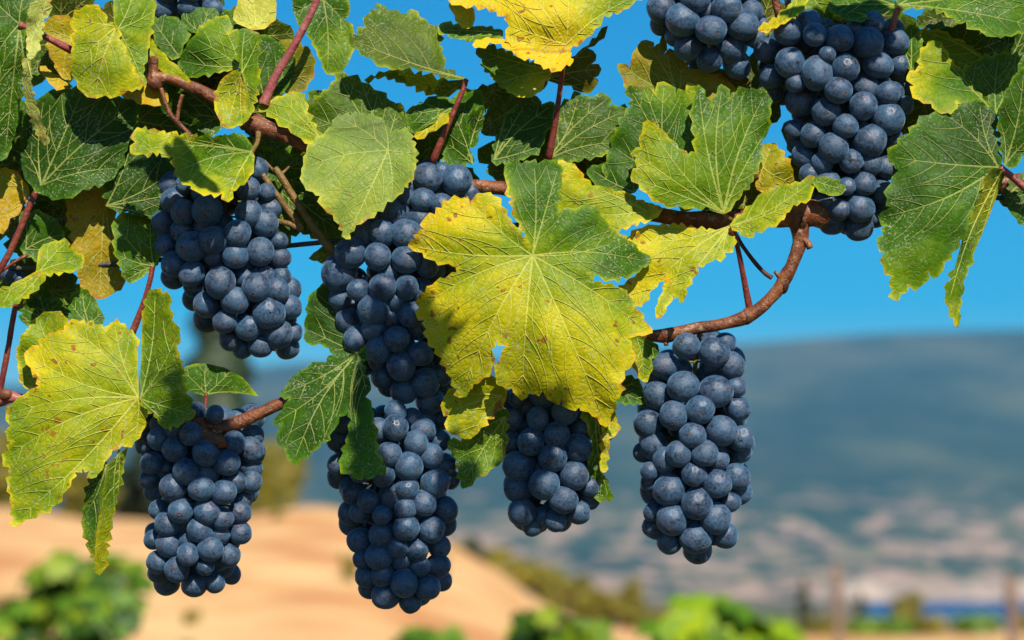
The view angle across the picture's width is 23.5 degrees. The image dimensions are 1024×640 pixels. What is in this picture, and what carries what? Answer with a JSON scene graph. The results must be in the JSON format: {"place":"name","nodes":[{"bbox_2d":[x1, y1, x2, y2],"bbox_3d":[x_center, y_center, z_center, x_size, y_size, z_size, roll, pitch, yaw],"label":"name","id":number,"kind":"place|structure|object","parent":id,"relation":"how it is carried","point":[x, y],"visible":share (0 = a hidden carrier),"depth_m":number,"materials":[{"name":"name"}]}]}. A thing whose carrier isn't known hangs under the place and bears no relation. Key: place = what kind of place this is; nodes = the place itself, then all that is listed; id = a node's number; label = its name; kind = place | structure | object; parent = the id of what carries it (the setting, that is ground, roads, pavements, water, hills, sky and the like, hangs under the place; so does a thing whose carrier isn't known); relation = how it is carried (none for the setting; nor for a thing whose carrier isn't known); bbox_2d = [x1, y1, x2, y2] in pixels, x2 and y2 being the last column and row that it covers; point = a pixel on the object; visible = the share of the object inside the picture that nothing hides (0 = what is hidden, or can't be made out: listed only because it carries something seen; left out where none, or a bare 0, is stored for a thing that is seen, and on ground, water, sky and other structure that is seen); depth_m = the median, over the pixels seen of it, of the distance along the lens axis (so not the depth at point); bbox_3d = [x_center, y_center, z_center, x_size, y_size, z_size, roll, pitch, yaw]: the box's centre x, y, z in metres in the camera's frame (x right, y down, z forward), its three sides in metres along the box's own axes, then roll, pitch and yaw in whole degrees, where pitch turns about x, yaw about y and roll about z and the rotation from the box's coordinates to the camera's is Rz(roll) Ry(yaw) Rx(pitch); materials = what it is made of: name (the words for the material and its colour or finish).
{"place":"outdoors","nodes":[
{"label":"outdoors","id":0,"kind":"place"},
{"bbox_2d":[148,397,288,448],"bbox_3d":[-0.156,0.049,1.194,0.100,0.028,0.018,-1,-6,6],"label":"vine cane","id":1,"kind":"object","parent":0,"point":[214,434],"visible":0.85,"depth_m":1.19,"materials":[{"name":"brown plant"}]},
{"bbox_2d":[135,401,265,596],"bbox_3d":[-0.152,0.088,1.210,0.064,0.096,0.067,0,-6,0],"label":"grape bunch","id":2,"kind":"object","parent":1,"relation":"hanging from","point":[197,532],"visible":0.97,"depth_m":1.19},
{"bbox_2d":[2,288,195,575],"bbox_3d":[-0.198,0.054,1.182,0.095,0.138,0.032,0,-6,0],"label":"vine leaf","id":3,"kind":"object","parent":2,"relation":"attached to","point":[84,406],"visible":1,"depth_m":1.18,"materials":[{"name":"plant"}]},
{"bbox_2d":[0,388,23,406],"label":"vine cane","id":4,"kind":"object","parent":3,"relation":"attached to","point":[7,396],"visible":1,"depth_m":1.20,"materials":[{"name":"brown plant"}]},
{"bbox_2d":[16,311,67,388],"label":"vine leaf","id":5,"kind":"object","parent":4,"relation":"attached to","point":[43,324],"visible":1,"depth_m":1.20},
{"bbox_2d":[68,287,104,323],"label":"vine leaf","id":6,"kind":"object","parent":3,"relation":"on","point":[83,304],"visible":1,"depth_m":1.20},
{"bbox_2d":[183,364,257,408],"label":"vine leaf","id":7,"kind":"object","parent":2,"relation":"attached to","point":[205,380],"visible":0.99,"depth_m":1.21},
{"bbox_2d":[321,159,480,414],"bbox_3d":[-0.054,-0.018,1.206,0.079,0.128,0.055,0,-6,0],"label":"grape bunch","id":8,"kind":"object","parent":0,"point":[378,304],"visible":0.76,"depth_m":1.19,"materials":[{"name":"food"}]},
{"bbox_2d":[273,283,385,479],"bbox_3d":[-0.086,0.029,1.189,0.059,0.098,0.023,-2,-6,19],"label":"vine leaf","id":9,"kind":"object","parent":8,"relation":"attached to","point":[323,397],"visible":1,"depth_m":1.19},
{"bbox_2d":[326,399,459,613],"bbox_3d":[-0.057,0.092,1.211,0.071,0.104,0.059,3,-7,-25],"label":"grape bunch","id":10,"kind":"object","parent":8,"relation":"hanging from","point":[397,523],"visible":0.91,"depth_m":1.20,"materials":[{"name":"food"}]},
{"bbox_2d":[440,375,506,438],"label":"vine leaf","id":11,"kind":"object","parent":8,"relation":"attached to","point":[476,408],"visible":1,"depth_m":1.19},
{"bbox_2d":[0,329,1023,599],"bbox_3d":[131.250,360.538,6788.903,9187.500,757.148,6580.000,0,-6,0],"label":"hillside","id":12,"kind":"structure","parent":0,"point":[888,457],"depth_m":4888.28,"materials":[{"name":"blue"}]},
{"bbox_2d":[0,506,1023,639],"bbox_3d":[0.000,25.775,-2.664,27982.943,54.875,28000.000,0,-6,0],"label":"ground","id":13,"kind":"structure","parent":0,"point":[291,584],"depth_m":28.46,"materials":[{"name":"soil"}]},
{"bbox_2d":[0,549,154,639],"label":"young vine","id":14,"kind":"object","parent":13,"relation":"on","point":[72,595],"visible":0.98,"depth_m":6.36,"materials":[{"name":"green plant"}]},
{"bbox_2d":[54,470,121,517],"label":"broad tree","id":15,"kind":"object","parent":13,"relation":"on","point":[72,503],"visible":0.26,"depth_m":55.78,"materials":[{"name":"green plant"}]},
{"bbox_2d":[113,450,162,521],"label":"broad tree","id":16,"kind":"object","parent":13,"relation":"on","point":[134,503],"visible":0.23,"depth_m":59.86,"materials":[{"name":"green plant"}]},
{"bbox_2d":[182,311,255,507],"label":"conifer tree","id":17,"kind":"object","parent":13,"relation":"on","point":[210,350],"visible":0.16,"depth_m":79.56,"materials":[{"name":"green plant"}]},
{"bbox_2d":[250,437,311,514],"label":"broad tree","id":18,"kind":"object","parent":13,"relation":"on","point":[283,477],"visible":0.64,"depth_m":51.39,"materials":[{"name":"green plant"}]},
{"bbox_2d":[394,624,468,639],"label":"young vine","id":19,"kind":"object","parent":13,"relation":"on","point":[449,632],"visible":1,"depth_m":5.93,"materials":[{"name":"green plant"}]},
{"bbox_2d":[485,557,534,586],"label":"crest shrub","id":20,"kind":"object","parent":13,"relation":"on","point":[517,571],"visible":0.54,"depth_m":47.40,"materials":[{"name":"green plant"}]},
{"bbox_2d":[505,607,613,639],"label":"young vine","id":21,"kind":"object","parent":13,"relation":"on","point":[530,624],"visible":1,"depth_m":5.50,"materials":[{"name":"green plant"}]},
{"bbox_2d":[540,579,587,613],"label":"crest shrub","id":22,"kind":"object","parent":13,"relation":"on","point":[564,594],"visible":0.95,"depth_m":48.01,"materials":[{"name":"green plant"}]},
{"bbox_2d":[587,590,627,623],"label":"crest shrub","id":23,"kind":"object","parent":13,"relation":"on","point":[607,606],"visible":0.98,"depth_m":47.92,"materials":[{"name":"green plant"}]},
{"bbox_2d":[616,577,645,628],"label":"crest shrub","id":24,"kind":"object","parent":13,"relation":"on","point":[632,592],"visible":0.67,"depth_m":49.51,"materials":[{"name":"green plant"}]},
{"bbox_2d":[635,593,774,639],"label":"young vine","id":25,"kind":"object","parent":13,"relation":"on","point":[698,616],"visible":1,"depth_m":5.10,"materials":[{"name":"green plant"}]},
{"bbox_2d":[800,615,848,635],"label":"crest shrub","id":26,"kind":"object","parent":13,"relation":"on","point":[823,625],"visible":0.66,"depth_m":43.42,"materials":[{"name":"green plant"}]},
{"bbox_2d":[832,564,843,639],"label":"vineyard post","id":27,"kind":"object","parent":13,"relation":"on","point":[837,596],"visible":1,"depth_m":25.79,"materials":[{"name":"wood"}]},
{"bbox_2d":[848,615,915,635],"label":"crest shrub","id":28,"kind":"object","parent":13,"relation":"on","point":[892,625],"visible":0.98,"depth_m":43.26,"materials":[{"name":"green plant"}]},
{"bbox_2d":[888,591,925,617],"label":"broad tree","id":29,"kind":"object","parent":13,"relation":"on","point":[910,603],"visible":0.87,"depth_m":63.32,"materials":[{"name":"green plant"}]},
{"bbox_2d":[907,615,950,635],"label":"crest shrub","id":30,"kind":"object","parent":13,"relation":"on","point":[927,625],"visible":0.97,"depth_m":43.44,"materials":[{"name":"green plant"}]},
{"bbox_2d":[949,613,1003,634],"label":"crest shrub","id":31,"kind":"object","parent":13,"relation":"on","point":[974,623],"visible":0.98,"depth_m":43.29,"materials":[{"name":"green plant"}]},
{"bbox_2d":[1004,575,1019,639],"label":"vineyard post","id":32,"kind":"object","parent":13,"relation":"on","point":[1012,607],"visible":1,"depth_m":23.79,"materials":[{"name":"wood"}]},
{"bbox_2d":[0,0,1023,385],"label":"sky","id":33,"kind":"structure","parent":0,"point":[839,285],"materials":[{"name":"blue"}]},
{"bbox_2d":[475,44,552,97],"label":"vine leaf","id":34,"kind":"object","parent":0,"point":[516,76],"visible":0.96,"depth_m":1.20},
{"bbox_2d":[502,389,599,536],"bbox_3d":[0.019,0.070,1.213,0.051,0.075,0.058,0,-6,0],"label":"grape bunch","id":35,"kind":"object","parent":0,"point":[548,450],"visible":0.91,"depth_m":1.19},
{"bbox_2d":[447,408,509,488],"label":"vine leaf","id":36,"kind":"object","parent":35,"relation":"attached to","point":[482,453],"visible":1,"depth_m":1.19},
{"bbox_2d":[580,411,613,502],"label":"vine leaf","id":37,"kind":"object","parent":35,"relation":"attached to","point":[594,429],"visible":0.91,"depth_m":1.20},
{"bbox_2d":[646,0,767,79],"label":"grape bunch","id":38,"kind":"object","parent":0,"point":[708,36],"visible":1,"depth_m":1.20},
{"bbox_2d":[617,36,735,101],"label":"vine leaf","id":39,"kind":"object","parent":38,"relation":"attached to","point":[651,64],"visible":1,"depth_m":1.21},
{"bbox_2d":[561,598,866,629],"bbox_3d":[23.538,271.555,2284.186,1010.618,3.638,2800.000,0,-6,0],"label":"valley floor","id":40,"kind":"structure","parent":0,"point":[761,607],"depth_m":2646.28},
{"bbox_2d":[638,172,1023,345],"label":"vine cane","id":41,"kind":"object","parent":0,"point":[800,219],"visible":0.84,"depth_m":1.20,"materials":[{"name":"brown plant"}]},
{"bbox_2d":[146,56,654,204],"bbox_3d":[-0.054,-0.089,1.202,0.249,0.078,0.014,0,-6,-4],"label":"vine cane","id":42,"kind":"object","parent":41,"relation":"attached to","point":[156,79],"visible":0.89,"depth_m":1.20,"materials":[{"name":"brown plant"}]},
{"bbox_2d":[0,0,71,160],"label":"vine leaf","id":43,"kind":"object","parent":42,"relation":"attached to","point":[13,16],"visible":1,"depth_m":1.18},
{"bbox_2d":[21,0,52,144],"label":"vine leaf","id":44,"kind":"object","parent":43,"relation":"attached to","point":[38,12],"visible":1,"depth_m":1.17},
{"bbox_2d":[18,85,138,200],"bbox_3d":[-0.213,-0.087,1.196,0.060,0.058,0.015,0,-6,4],"label":"vine leaf","id":45,"kind":"object","parent":42,"relation":"attached to","point":[86,148],"visible":0.97,"depth_m":1.20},
{"bbox_2d":[0,191,38,274],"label":"vine shoot","id":46,"kind":"object","parent":45,"relation":"attached to","point":[18,232],"visible":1,"depth_m":1.20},
{"bbox_2d":[0,167,28,233],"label":"vine leaf","id":47,"kind":"object","parent":46,"relation":"attached to","point":[14,193],"visible":1,"depth_m":1.21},
{"bbox_2d":[19,209,64,261],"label":"vine leaf","id":48,"kind":"object","parent":46,"relation":"attached to","point":[41,228],"visible":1,"depth_m":1.21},
{"bbox_2d":[42,15,72,81],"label":"vine leaf","id":49,"kind":"object","parent":45,"relation":"attached to","point":[58,27],"visible":0.8,"depth_m":1.21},
{"bbox_2d":[69,0,156,98],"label":"vine leaf","id":50,"kind":"object","parent":42,"relation":"attached to","point":[110,60],"visible":1,"depth_m":1.18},
{"bbox_2d":[150,14,191,59],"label":"vine leaf","id":51,"kind":"object","parent":42,"relation":"attached to","point":[172,34],"visible":1,"depth_m":1.20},
{"bbox_2d":[155,0,222,17],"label":"grape bunch","id":52,"kind":"object","parent":42,"relation":"hanging from","point":[177,8],"visible":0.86,"depth_m":1.21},
{"bbox_2d":[233,0,276,29],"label":"vine leaf","id":53,"kind":"object","parent":52,"relation":"attached to","point":[254,14],"visible":1,"depth_m":1.21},
{"bbox_2d":[130,126,260,201],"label":"vine leaf","id":54,"kind":"object","parent":42,"relation":"attached to","point":[207,164],"visible":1,"depth_m":1.17,"materials":[{"name":"green plant"}]},
{"bbox_2d":[178,15,239,77],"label":"vine leaf","id":55,"kind":"object","parent":42,"relation":"attached to","point":[210,48],"visible":1,"depth_m":1.20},
{"bbox_2d":[213,28,262,128],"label":"vine leaf","id":56,"kind":"object","parent":42,"relation":"attached to","point":[236,92],"visible":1,"depth_m":1.19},
{"bbox_2d":[256,34,295,96],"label":"vine leaf","id":57,"kind":"object","parent":42,"relation":"attached to","point":[273,50],"visible":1,"depth_m":1.21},
{"bbox_2d":[258,0,319,105],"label":"vine shoot","id":58,"kind":"object","parent":42,"relation":"attached to","point":[267,94],"visible":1,"depth_m":1.19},
{"bbox_2d":[259,91,322,143],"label":"vine leaf","id":59,"kind":"object","parent":42,"relation":"attached to","point":[289,110],"visible":1,"depth_m":1.20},
{"bbox_2d":[258,153,334,254],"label":"vine shoot","id":60,"kind":"object","parent":42,"relation":"attached to","point":[320,236],"visible":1,"depth_m":1.20,"materials":[{"name":"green plant"}]},
{"bbox_2d":[279,39,315,93],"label":"vine leaf","id":61,"kind":"object","parent":42,"relation":"attached to","point":[302,76],"visible":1,"depth_m":1.21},
{"bbox_2d":[305,90,321,104],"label":"vine leaf","id":62,"kind":"object","parent":42,"relation":"attached to","point":[311,94],"visible":0.09,"depth_m":1.24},
{"bbox_2d":[292,0,354,74],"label":"vine leaf","id":63,"kind":"object","parent":62,"relation":"on","point":[330,29],"visible":0.92,"depth_m":1.23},
{"bbox_2d":[307,72,407,134],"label":"vine leaf","id":64,"kind":"object","parent":42,"relation":"attached to","point":[344,93],"visible":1,"depth_m":1.21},
{"bbox_2d":[300,111,418,238],"bbox_3d":[-0.073,-0.070,1.187,0.058,0.066,0.018,0,-6,0],"label":"vine leaf","id":65,"kind":"object","parent":42,"relation":"attached to","point":[357,168],"visible":1,"depth_m":1.18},
{"bbox_2d":[349,3,468,163],"bbox_3d":[-0.050,-0.116,1.198,0.058,0.080,0.022,0,-6,0],"label":"vine leaf","id":66,"kind":"object","parent":42,"relation":"attached to","point":[394,41],"visible":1,"depth_m":1.20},
{"bbox_2d":[438,21,502,42],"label":"vine leaf","id":67,"kind":"object","parent":66,"relation":"on","point":[451,30],"visible":1,"depth_m":1.20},
{"bbox_2d":[405,96,453,138],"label":"vine leaf","id":68,"kind":"object","parent":42,"relation":"attached to","point":[428,115],"visible":1,"depth_m":1.20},
{"bbox_2d":[441,88,485,166],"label":"vine leaf","id":69,"kind":"object","parent":42,"relation":"attached to","point":[466,127],"visible":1,"depth_m":1.21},
{"bbox_2d":[481,95,541,141],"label":"vine leaf","id":70,"kind":"object","parent":42,"relation":"attached to","point":[493,120],"visible":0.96,"depth_m":1.22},
{"bbox_2d":[491,101,554,165],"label":"vine leaf","id":71,"kind":"object","parent":42,"relation":"attached to","point":[523,128],"visible":0.99,"depth_m":1.21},
{"bbox_2d":[408,159,652,426],"bbox_3d":[0.009,-0.013,1.173,0.117,0.129,0.022,0,-6,0],"label":"vine leaf","id":72,"kind":"object","parent":42,"relation":"hanging from","point":[547,312],"visible":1,"depth_m":1.17,"materials":[{"name":"plant"}]},
{"bbox_2d":[448,0,635,159],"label":"vine leaf","id":73,"kind":"object","parent":42,"relation":"attached to","point":[550,34],"visible":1,"depth_m":1.18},
{"bbox_2d":[552,91,626,162],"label":"vine leaf","id":74,"kind":"object","parent":42,"relation":"attached to","point":[587,124],"visible":1,"depth_m":1.21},
{"bbox_2d":[548,26,607,92],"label":"vine leaf","id":75,"kind":"object","parent":74,"relation":"on","point":[582,71],"visible":0.95,"depth_m":1.21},
{"bbox_2d":[557,160,662,231],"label":"vine leaf","id":76,"kind":"object","parent":42,"relation":"attached to","point":[623,210],"visible":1,"depth_m":1.19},
{"bbox_2d":[587,158,638,193],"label":"vine leaf","id":77,"kind":"object","parent":42,"relation":"attached to","point":[618,178],"visible":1,"depth_m":1.20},
{"bbox_2d":[602,81,695,176],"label":"vine leaf","id":78,"kind":"object","parent":42,"relation":"attached to","point":[665,107],"visible":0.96,"depth_m":1.20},
{"bbox_2d":[7,195,1006,270],"bbox_3d":[0.005,-0.043,1.211,0.590,0.042,0.006,0,-6,0],"label":"trellis wire","id":79,"kind":"object","parent":41,"relation":"attached to","point":[291,245],"visible":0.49,"depth_m":1.21,"materials":[{"name":"metal"}]},
{"bbox_2d":[0,265,26,282],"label":"grape bunch","id":80,"kind":"object","parent":79,"relation":"hanging from","point":[9,276],"visible":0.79,"depth_m":1.21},
{"bbox_2d":[0,258,51,308],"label":"vine leaf","id":81,"kind":"object","parent":80,"relation":"attached to","point":[41,290],"visible":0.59,"depth_m":1.22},
{"bbox_2d":[17,292,68,325],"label":"vine leaf","id":82,"kind":"object","parent":81,"relation":"attached to","point":[39,305],"visible":0.73,"depth_m":1.22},
{"bbox_2d":[47,272,82,312],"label":"vine leaf","id":83,"kind":"object","parent":81,"relation":"attached to","point":[63,285],"visible":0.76,"depth_m":1.23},
{"bbox_2d":[0,238,83,307],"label":"vine leaf","id":84,"kind":"object","parent":79,"relation":"attached to","point":[60,257],"visible":1,"depth_m":1.19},
{"bbox_2d":[30,195,67,225],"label":"vine leaf","id":85,"kind":"object","parent":79,"relation":"attached to","point":[56,209],"visible":0.42,"depth_m":1.24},
{"bbox_2d":[64,184,125,298],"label":"vine leaf","id":86,"kind":"object","parent":79,"relation":"hanging from","point":[90,216],"visible":0.94,"depth_m":1.21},
{"bbox_2d":[151,137,302,359],"bbox_3d":[-0.140,-0.036,1.214,0.075,0.111,0.072,0,-6,0],"label":"grape bunch","id":87,"kind":"object","parent":79,"relation":"hanging from","point":[239,283],"visible":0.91,"depth_m":1.19,"materials":[{"name":"food"}]},
{"bbox_2d":[111,212,161,333],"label":"vine leaf","id":88,"kind":"object","parent":87,"relation":"attached to","point":[136,254],"visible":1,"depth_m":1.20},
{"bbox_2d":[102,143,174,218],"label":"vine leaf","id":89,"kind":"object","parent":87,"relation":"attached to","point":[132,187],"visible":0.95,"depth_m":1.20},
{"bbox_2d":[129,93,200,143],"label":"vine leaf","id":90,"kind":"object","parent":87,"relation":"attached to","point":[150,117],"visible":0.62,"depth_m":1.22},
{"bbox_2d":[164,83,222,137],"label":"vine leaf","id":91,"kind":"object","parent":87,"relation":"attached to","point":[202,111],"visible":0.5,"depth_m":1.22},
{"bbox_2d":[254,146,342,245],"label":"vine leaf","id":92,"kind":"object","parent":87,"relation":"attached to","point":[321,217],"visible":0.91,"depth_m":1.21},
{"bbox_2d":[626,336,658,381],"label":"vine leaf","id":93,"kind":"object","parent":41,"relation":"hanging from","point":[645,350],"visible":0.97,"depth_m":1.19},
{"bbox_2d":[633,331,754,564],"bbox_3d":[0.090,0.062,1.214,0.062,0.116,0.068,0,-6,0],"label":"grape bunch","id":94,"kind":"object","parent":41,"relation":"hanging from","point":[696,490],"visible":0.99,"depth_m":1.19,"materials":[{"name":"food"}]},
{"bbox_2d":[615,375,644,406],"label":"vine leaf","id":95,"kind":"object","parent":94,"relation":"attached to","point":[632,392],"visible":0.72,"depth_m":1.20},
{"bbox_2d":[630,84,772,222],"bbox_3d":[0.090,-0.081,1.192,0.072,0.069,0.017,1,-6,-13],"label":"vine leaf","id":96,"kind":"object","parent":41,"relation":"attached to","point":[717,169],"visible":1,"depth_m":1.19,"materials":[{"name":"green plant"}]},
{"bbox_2d":[618,175,845,318],"bbox_3d":[0.106,-0.035,1.191,0.111,0.071,0.027,0,-6,0],"label":"vine leaf","id":97,"kind":"object","parent":41,"relation":"attached to","point":[680,253],"visible":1,"depth_m":1.19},
{"bbox_2d":[755,143,793,191],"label":"vine leaf","id":98,"kind":"object","parent":41,"relation":"attached to","point":[777,168],"visible":1,"depth_m":1.20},
{"bbox_2d":[963,51,1023,108],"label":"vine leaf","id":99,"kind":"object","parent":41,"relation":"attached to","point":[989,77],"visible":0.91,"depth_m":1.21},
{"bbox_2d":[753,9,913,240],"bbox_3d":[0.159,-0.095,1.207,0.082,0.112,0.062,0,-6,0],"label":"grape bunch","id":100,"kind":"object","parent":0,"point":[841,92],"visible":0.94,"depth_m":1.19,"materials":[{"name":"food"}]},
{"bbox_2d":[758,0,834,33],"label":"vine leaf","id":101,"kind":"object","parent":100,"relation":"attached to","point":[792,10],"visible":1,"depth_m":1.19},
{"bbox_2d":[828,0,896,22],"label":"vine leaf","id":102,"kind":"object","parent":100,"relation":"attached to","point":[853,10],"visible":1,"depth_m":1.20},
{"bbox_2d":[902,24,922,69],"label":"vine leaf","id":103,"kind":"object","parent":100,"relation":"attached to","point":[912,52],"visible":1,"depth_m":1.20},
{"bbox_2d":[808,577,1023,600],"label":"shore bluff","id":104,"kind":"structure","parent":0,"point":[874,590],"depth_m":3423.76,"materials":[{"name":"stone"}]},
{"bbox_2d":[865,601,1023,629],"bbox_3d":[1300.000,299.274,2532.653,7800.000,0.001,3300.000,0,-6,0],"label":"lake","id":105,"kind":"structure","parent":0,"point":[949,610],"depth_m":2672.38,"materials":[{"name":"blue liquid"}]},
{"bbox_2d":[876,98,1023,326],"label":"vine leaf","id":106,"kind":"object","parent":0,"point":[941,191],"visible":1,"depth_m":1.18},
{"bbox_2d":[920,28,981,68],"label":"vine leaf","id":107,"kind":"object","parent":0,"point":[962,54],"visible":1,"depth_m":1.21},
{"bbox_2d":[906,40,997,115],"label":"vine leaf","id":108,"kind":"object","parent":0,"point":[939,81],"visible":1,"depth_m":1.20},
{"bbox_2d":[887,0,1023,37],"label":"vine leaf","id":109,"kind":"object","parent":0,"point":[996,18],"visible":1,"depth_m":1.19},
{"bbox_2d":[925,22,1014,76],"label":"vine leaf","id":110,"kind":"object","parent":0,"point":[982,43],"visible":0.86,"depth_m":1.22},
{"bbox_2d":[997,67,1023,168],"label":"vine leaf","id":111,"kind":"object","parent":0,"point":[1010,125],"visible":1,"depth_m":1.19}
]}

